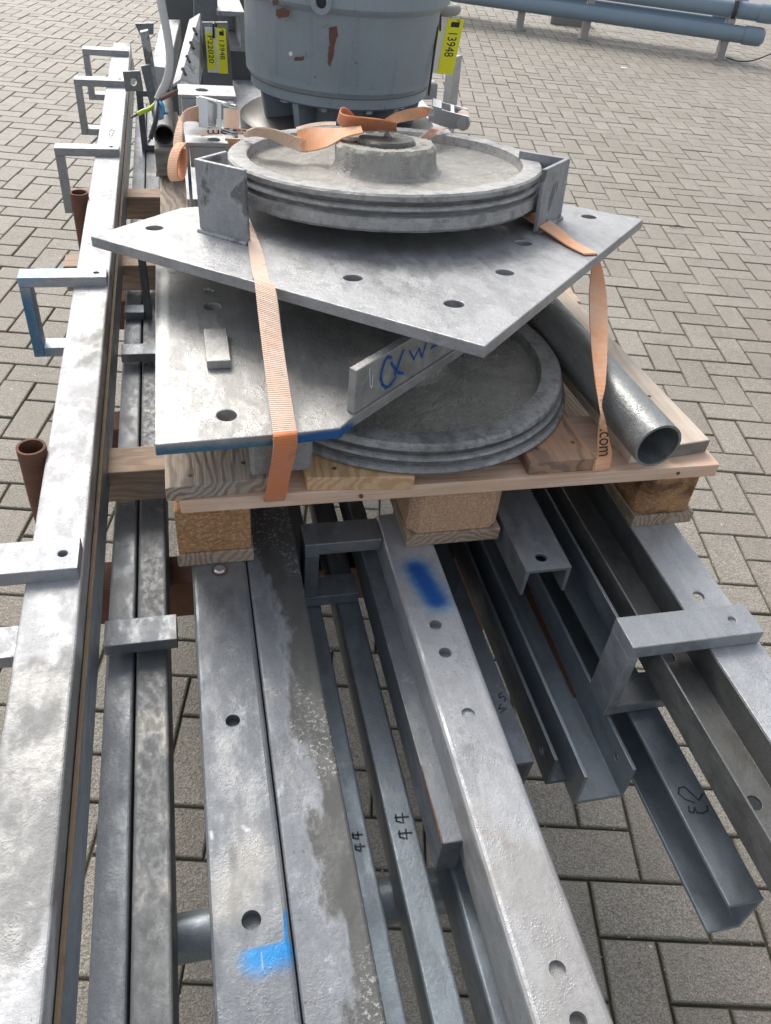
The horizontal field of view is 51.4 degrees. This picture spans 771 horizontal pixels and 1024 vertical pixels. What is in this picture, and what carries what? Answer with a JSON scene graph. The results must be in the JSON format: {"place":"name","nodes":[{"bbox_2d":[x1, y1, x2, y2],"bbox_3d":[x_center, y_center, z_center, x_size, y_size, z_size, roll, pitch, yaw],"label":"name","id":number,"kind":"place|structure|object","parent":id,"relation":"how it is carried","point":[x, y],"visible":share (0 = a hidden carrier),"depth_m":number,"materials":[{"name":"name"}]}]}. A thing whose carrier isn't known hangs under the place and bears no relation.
{"place":"outdoors","nodes":[
{"label":"outdoors","id":0,"kind":"place"},
{"bbox_2d":[0,0,770,1023],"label":"paving","id":1,"kind":"structure","parent":0,"point":[668,112],"depth_m":3.38,"materials":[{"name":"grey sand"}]},
{"bbox_2d":[70,189,125,329],"bbox_3d":[-0.328,-0.527,2.303,1.010,0.752,0.076,-4,42,-12],"label":"trestle","id":2,"kind":"object","parent":1,"relation":"on","point":[79,199],"visible":0.19,"depth_m":1.99,"materials":[{"name":"brown metal"}]},
{"bbox_2d":[433,543,533,783],"bbox_3d":[0.008,-0.180,1.711,0.030,0.068,1.672,-4,42,-12],"label":"steel angle","id":3,"kind":"object","parent":2,"relation":"on","point":[516,741],"visible":0.32,"depth_m":1.20,"materials":[{"name":"metal"}]},
{"bbox_2d":[466,539,636,803],"bbox_3d":[0.120,-0.176,1.723,0.077,0.069,1.707,-4,42,-12],"label":"steel channel","id":4,"kind":"object","parent":2,"relation":"on","point":[588,745],"visible":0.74,"depth_m":1.23,"materials":[{"name":"grey metal"}]},
{"bbox_2d":[450,541,566,784],"bbox_3d":[0.066,-0.186,1.720,0.035,0.062,1.676,-4,42,-12],"label":"steel angle","id":5,"kind":"object","parent":4,"relation":"on","point":[545,756],"visible":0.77,"depth_m":1.23,"materials":[{"name":"metal"}]},
{"bbox_2d":[494,489,571,594],"bbox_3d":[0.088,-0.343,1.662,0.071,0.049,1.365,-4,42,-12],"label":"steel channel","id":6,"kind":"object","parent":4,"relation":"on","point":[526,536],"visible":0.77,"depth_m":1.20,"materials":[{"name":"grey metal"}]},
{"bbox_2d":[589,484,770,810],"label":"bracket beam","id":7,"kind":"structure","parent":4,"relation":"on","point":[722,627],"depth_m":1.10,"materials":[{"name":"white metal"}]},
{"bbox_2d":[531,488,618,632],"bbox_3d":[0.161,-0.339,1.691,0.007,0.035,1.558,-4,42,-12],"label":"steel strip","id":8,"kind":"object","parent":7,"relation":"on","point":[606,610],"depth_m":1.22,"materials":[{"name":"metal"}]},
{"bbox_2d":[546,484,770,892],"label":"steel channel","id":9,"kind":"object","parent":7,"relation":"on","point":[724,735],"visible":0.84,"depth_m":1.07,"materials":[{"name":"grey metal"}]},
{"bbox_2d":[530,489,763,933],"bbox_3d":[0.229,-0.118,1.677,0.048,0.081,1.896,-4,42,-12],"label":"steel channel","id":10,"kind":"object","parent":2,"relation":"on","point":[719,884],"visible":0.6,"depth_m":1.09,"materials":[{"name":"grey metal"}]},
{"bbox_2d":[15,438,482,630],"bbox_3d":[-0.104,0.162,1.530,1.010,0.752,0.076,-4,42,-12],"label":"trestle","id":11,"kind":"object","parent":1,"relation":"on","point":[32,453],"visible":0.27,"depth_m":1.37,"materials":[{"name":"metal"}]},
{"bbox_2d":[246,506,386,1023],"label":"box beam","id":12,"kind":"structure","parent":11,"relation":"on","point":[336,973],"depth_m":0.87,"materials":[{"name":"metal"}]},
{"bbox_2d":[308,503,466,1023],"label":"steel channel","id":13,"kind":"object","parent":11,"relation":"on","point":[435,987],"visible":0.77,"depth_m":1.02,"materials":[{"name":"metal"}]},
{"bbox_2d":[435,854,508,1023],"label":"square tube","id":14,"kind":"object","parent":11,"relation":"on","point":[486,1002],"visible":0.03,"depth_m":0.91,"materials":[{"name":"metal"}]},
{"bbox_2d":[338,501,462,870],"bbox_3d":[-0.117,-0.188,1.579,0.026,0.065,1.800,-4,42,-12],"label":"steel angle","id":15,"kind":"object","parent":14,"relation":"on","point":[419,749],"visible":0.45,"depth_m":1.05,"materials":[{"name":"grey metal"}]},
{"bbox_2d":[420,765,442,844],"bbox_3d":[0.053,0.340,0.934,0.003,0.002,0.100,-5,42,-13],"label":"steel strip","id":16,"kind":"object","parent":15,"relation":"on","point":[440,837],"visible":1,"depth_m":0.93,"materials":[{"name":"grey metal"}]},
{"bbox_2d":[375,514,612,1023],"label":"box beam","id":17,"kind":"structure","parent":15,"relation":"on","point":[544,973],"depth_m":0.88,"materials":[{"name":"metal"}]},
{"bbox_2d":[300,518,381,606],"bbox_3d":[-0.072,0.081,1.251,0.117,0.136,0.048,-4,42,-12],"label":"bracket","id":18,"kind":"object","parent":17,"relation":"attached to","point":[317,539],"visible":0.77,"depth_m":1.21,"materials":[{"name":"grey metal"}]},
{"bbox_2d":[112,411,394,513],"bbox_3d":[-0.214,-0.042,1.956,1.010,0.488,0.070,-4,42,-12],"label":"trestle","id":19,"kind":"object","parent":1,"relation":"on","point":[116,429],"depth_m":1.71,"materials":[{"name":"brown metal"}]},
{"bbox_2d":[87,105,146,1023],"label":"square tube","id":20,"kind":"object","parent":19,"relation":"on","point":[109,981],"visible":0.7,"depth_m":1.02,"materials":[{"name":"grey metal"}]},
{"bbox_2d":[23,446,165,506],"bbox_3d":[-0.471,-0.063,1.363,0.255,0.062,0.070,-4,42,-12],"label":"timber bearer","id":21,"kind":"object","parent":20,"relation":"on","point":[136,473],"visible":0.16,"depth_m":1.35,"materials":[{"name":"beige wood"}]},
{"bbox_2d":[0,43,177,1023],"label":"bracket beam","id":22,"kind":"structure","parent":21,"relation":"on","point":[49,648],"depth_m":1.01,"materials":[{"name":"metal"}]},
{"bbox_2d":[165,0,243,115],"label":"steel plate","id":23,"kind":"object","parent":22,"relation":"on","point":[182,11],"depth_m":2.48,"materials":[{"name":"grey metal"}]},
{"bbox_2d":[63,254,155,290],"bbox_3d":[-0.640,-0.583,1.947,0.254,0.063,0.070,-4,42,-12],"label":"timber bearer","id":24,"kind":"object","parent":20,"relation":"on","point":[131,274],"visible":0.36,"depth_m":1.92,"materials":[{"name":"brown wood"}]},
{"bbox_2d":[78,188,159,218],"bbox_3d":[-0.735,-0.875,2.275,0.254,0.063,0.070,-4,42,-12],"label":"timber bearer","id":25,"kind":"object","parent":20,"relation":"on","point":[143,203],"visible":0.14,"depth_m":2.26,"materials":[{"name":"brown wood"}]},
{"bbox_2d":[130,105,178,1023],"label":"square tube","id":26,"kind":"object","parent":19,"relation":"on","point":[154,993],"visible":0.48,"depth_m":1.00,"materials":[{"name":"metal"}]},
{"bbox_2d":[192,561,301,1023],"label":"box beam","id":27,"kind":"structure","parent":19,"relation":"on","point":[254,974],"depth_m":0.85,"materials":[{"name":"metal"}]},
{"bbox_2d":[212,564,227,575],"bbox_3d":[-0.232,0.080,1.121,0.022,0.005,0.022,-4,42,-12],"label":"bolt","id":28,"kind":"object","parent":27,"relation":"on","point":[220,570],"visible":1,"depth_m":1.12,"materials":[{"name":"metal"}]},
{"bbox_2d":[177,867,446,965],"bbox_3d":[-0.065,0.502,1.011,0.468,0.057,0.057,-4,42,-12],"label":"steel pipe","id":29,"kind":"object","parent":27,"relation":"attached to","point":[193,936],"depth_m":0.96,"materials":[{"name":"grey metal"}]},
{"bbox_2d":[160,177,718,566],"bbox_3d":[-0.021,-0.396,1.594,0.809,0.145,1.220,-4,42,-12],"label":"pallet","id":30,"kind":"object","parent":27,"relation":"on","point":[215,496],"visible":0.34,"depth_m":1.16,"materials":[{"name":"beige wood"}]},
{"bbox_2d":[177,80,450,206],"bbox_3d":[-0.151,-0.975,1.979,0.696,0.170,1.020,-4,42,-12],"label":"base plate","id":31,"kind":"object","parent":30,"relation":"on","point":[241,93],"visible":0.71,"depth_m":1.80,"materials":[{"name":"white metal"}]},
{"bbox_2d":[141,64,159,117],"bbox_3d":[-0.501,-0.896,1.709,0.029,0.106,0.012,-4,42,-12],"label":"square bar","id":32,"kind":"object","parent":31,"relation":"on","point":[148,79],"visible":0.65,"depth_m":1.69,"materials":[{"name":"metal"}]},
{"bbox_2d":[130,0,177,142],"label":"cable","id":33,"kind":"object","parent":31,"relation":"on","point":[161,95],"visible":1,"depth_m":1.61,"materials":[{"name":"white plastic"}]},
{"bbox_2d":[173,13,204,86],"bbox_3d":[-0.472,-1.131,1.962,0.058,0.106,0.340,2,41,-5],"label":"slotted angle","id":34,"kind":"object","parent":31,"relation":"on","point":[189,70],"visible":0.9,"depth_m":1.95,"materials":[{"name":"white metal"}]},
{"bbox_2d":[194,0,217,84],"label":"steel post","id":35,"kind":"object","parent":31,"relation":"on","point":[206,9],"depth_m":2.15,"materials":[{"name":"grey metal"}]},
{"bbox_2d":[216,0,244,51],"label":"channel frame","id":36,"kind":"object","parent":35,"relation":"attached to","point":[231,12],"visible":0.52,"depth_m":2.19,"materials":[{"name":"metal"}]},
{"bbox_2d":[202,22,232,85],"bbox_3d":[-0.437,-1.130,2.107,0.083,0.279,0.010,-4,42,-12],"label":"steel plate","id":37,"kind":"object","parent":31,"relation":"on","point":[219,79],"visible":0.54,"depth_m":2.08,"materials":[{"name":"grey metal"}]},
{"bbox_2d":[205,21,227,73],"bbox_3d":[-0.430,-1.179,2.035,0.051,0.115,0.023,-15,45,-23],"label":"id tag","id":38,"kind":"object","parent":37,"relation":"attached to","point":[216,46],"visible":1,"depth_m":2.03,"materials":[{"name":"yellow plastic"}]},
{"bbox_2d":[230,51,250,79],"bbox_3d":[-0.387,-1.280,2.346,0.142,0.145,0.012,-4,42,-12],"label":"steel plate","id":39,"kind":"object","parent":31,"relation":"attached to","point":[240,70],"depth_m":2.32,"materials":[{"name":"grey metal"}]},
{"bbox_2d":[240,0,449,129],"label":"gear motor","id":40,"kind":"object","parent":31,"relation":"on","point":[310,61],"visible":0.87,"depth_m":1.77,"materials":[{"name":"grey metal"}]},
{"bbox_2d":[423,79,437,99],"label":"lug block","id":41,"kind":"structure","parent":40,"relation":"attached to","point":[433,89],"depth_m":2.08,"materials":[{"name":"metal"}]},
{"bbox_2d":[441,1,460,15],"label":"eye ring","id":42,"kind":"object","parent":40,"relation":"attached to","point":[452,9],"visible":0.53,"depth_m":1.99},
{"bbox_2d":[428,12,463,95],"bbox_3d":[0.106,-1.133,1.957,0.098,0.152,0.280,15,41,10],"label":"id tag","id":43,"kind":"object","parent":42,"relation":"hanging from","point":[447,38],"visible":0.55,"depth_m":2.04,"materials":[{"name":"yellow plastic"}]},
{"bbox_2d":[443,55,461,132],"bbox_3d":[0.189,-1.170,2.274,0.050,0.221,0.040,-4,42,-12],"label":"steel angle","id":44,"kind":"object","parent":31,"relation":"on","point":[451,89],"visible":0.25,"depth_m":2.25,"materials":[{"name":"white metal"}]},
{"bbox_2d":[155,265,564,474],"bbox_3d":[-0.033,-0.309,1.261,0.636,0.154,0.663,-4,42,-12],"label":"pulley mount","id":45,"kind":"object","parent":30,"relation":"on","point":[369,397],"visible":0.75,"depth_m":1.11,"materials":[{"name":"metal"}]},
{"bbox_2d":[204,328,230,368],"bbox_3d":[-0.233,-0.227,1.110,0.032,0.013,0.090,-4,42,-12],"label":"flat bar","id":46,"kind":"object","parent":45,"relation":"on","point":[217,350],"visible":1,"depth_m":1.10,"materials":[{"name":"metal"}]},
{"bbox_2d":[91,126,642,357],"bbox_3d":[0.011,-0.500,1.302,0.668,0.183,0.710,24,44,20],"label":"pulley mount","id":47,"kind":"object","parent":45,"relation":"on","point":[438,239],"visible":0.92,"depth_m":1.20,"materials":[{"name":"metal"}]},
{"bbox_2d":[167,96,297,501],"bbox_3d":[-0.252,-0.387,1.267,0.167,0.294,0.884,-4,42,-12],"label":"ratchet strap","id":48,"kind":"object","parent":47,"relation":"attached to","point":[202,112],"visible":0.96,"depth_m":1.04,"materials":[{"name":"fabric"}]},
{"bbox_2d":[242,98,611,470],"bbox_3d":[0.051,-0.483,1.405,0.506,0.354,1.046,-10,43,-18],"label":"ratchet strap","id":49,"kind":"object","parent":47,"relation":"attached to","point":[439,112],"visible":0.98,"depth_m":1.34,"materials":[{"name":"orange fabric"}]},
{"bbox_2d":[526,298,681,465],"bbox_3d":[0.275,-0.357,1.421,0.071,0.071,0.819,-7,42,-15],"label":"steel pipe","id":50,"kind":"object","parent":30,"relation":"on","point":[643,428],"visible":0.45,"depth_m":1.19,"materials":[{"name":"metal"}]},
{"bbox_2d":[288,505,406,1023],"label":"steel channel","id":51,"kind":"object","parent":19,"relation":"on","point":[392,1001],"visible":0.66,"depth_m":1.00,"materials":[{"name":"grey metal"}]},
{"bbox_2d":[1,124,769,996],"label":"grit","id":52,"kind":"object","parent":1,"relation":"on","point":[331,622],"visible":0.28,"depth_m":2.82,"materials":[{"name":"stone"}]},
{"bbox_2d":[450,0,770,60],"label":"pipe rail","id":53,"kind":"object","parent":1,"relation":"on","point":[721,27],"visible":1,"depth_m":7.96,"materials":[{"name":"metal"}]},
{"bbox_2d":[726,53,770,61],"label":"yard cable","id":54,"kind":"object","parent":1,"relation":"on","point":[748,60],"visible":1,"depth_m":7.93,"materials":[{"name":"black metal"}]},
{"bbox_2d":[749,0,770,3],"bbox_3d":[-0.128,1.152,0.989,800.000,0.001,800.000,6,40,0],"label":"ground","id":55,"kind":"structure","parent":0,"point":[761,1],"depth_m":11.93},
{"bbox_3d":[-0.523,-0.864,1.956,0.072,0.011,0.240,-4,42,-12],"label":"deck plank","id":56,"kind":"object","parent":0,"visible":0},
{"bbox_2d":[154,112,177,175],"bbox_3d":[-0.525,-0.891,1.931,0.057,0.060,0.300,-4,42,-12],"label":"timber block","id":57,"kind":"object","parent":56,"relation":"on","point":[162,153],"depth_m":1.82,"materials":[{"name":"brown wood"}]},
{"bbox_2d":[154,90,174,146],"bbox_3d":[-0.553,-1.018,1.992,0.047,0.047,0.535,-4,42,-12],"label":"steel tube","id":58,"kind":"object","parent":57,"relation":"on","point":[164,133],"visible":0.38,"depth_m":1.84,"materials":[{"name":"grey metal"}]},
{"bbox_2d":[140,29,163,120],"bbox_3d":[-0.501,-0.936,1.720,0.033,0.174,0.020,-5,42,-12],"label":"square bar","id":59,"kind":"object","parent":58,"relation":"on","point":[146,45],"visible":0.65,"depth_m":1.68,"materials":[{"name":"metal"}]},
{"bbox_2d":[123,70,142,90],"bbox_3d":[-0.545,-0.931,1.731,0.039,0.042,0.008,-5,42,-13],"label":"slotted plate","id":60,"kind":"object","parent":59,"relation":"attached to","point":[129,75],"visible":1,"depth_m":1.73,"materials":[{"name":"grey metal"}]},
{"bbox_2d":[153,20,181,91],"bbox_3d":[-0.608,-1.273,2.221,0.054,0.060,0.603,-2,41,-9],"label":"steel channel","id":61,"kind":"object","parent":58,"relation":"on","point":[159,58],"visible":0.4,"depth_m":2.16,"materials":[{"name":"white metal"}]},
{"bbox_2d":[135,22,153,34],"bbox_3d":[-0.622,-1.250,2.071,0.047,0.028,0.012,-4,42,-12],"label":"square bar","id":62,"kind":"object","parent":61,"relation":"on","point":[149,26],"visible":0.88,"depth_m":2.06,"materials":[{"name":"grey metal"}]}
]}

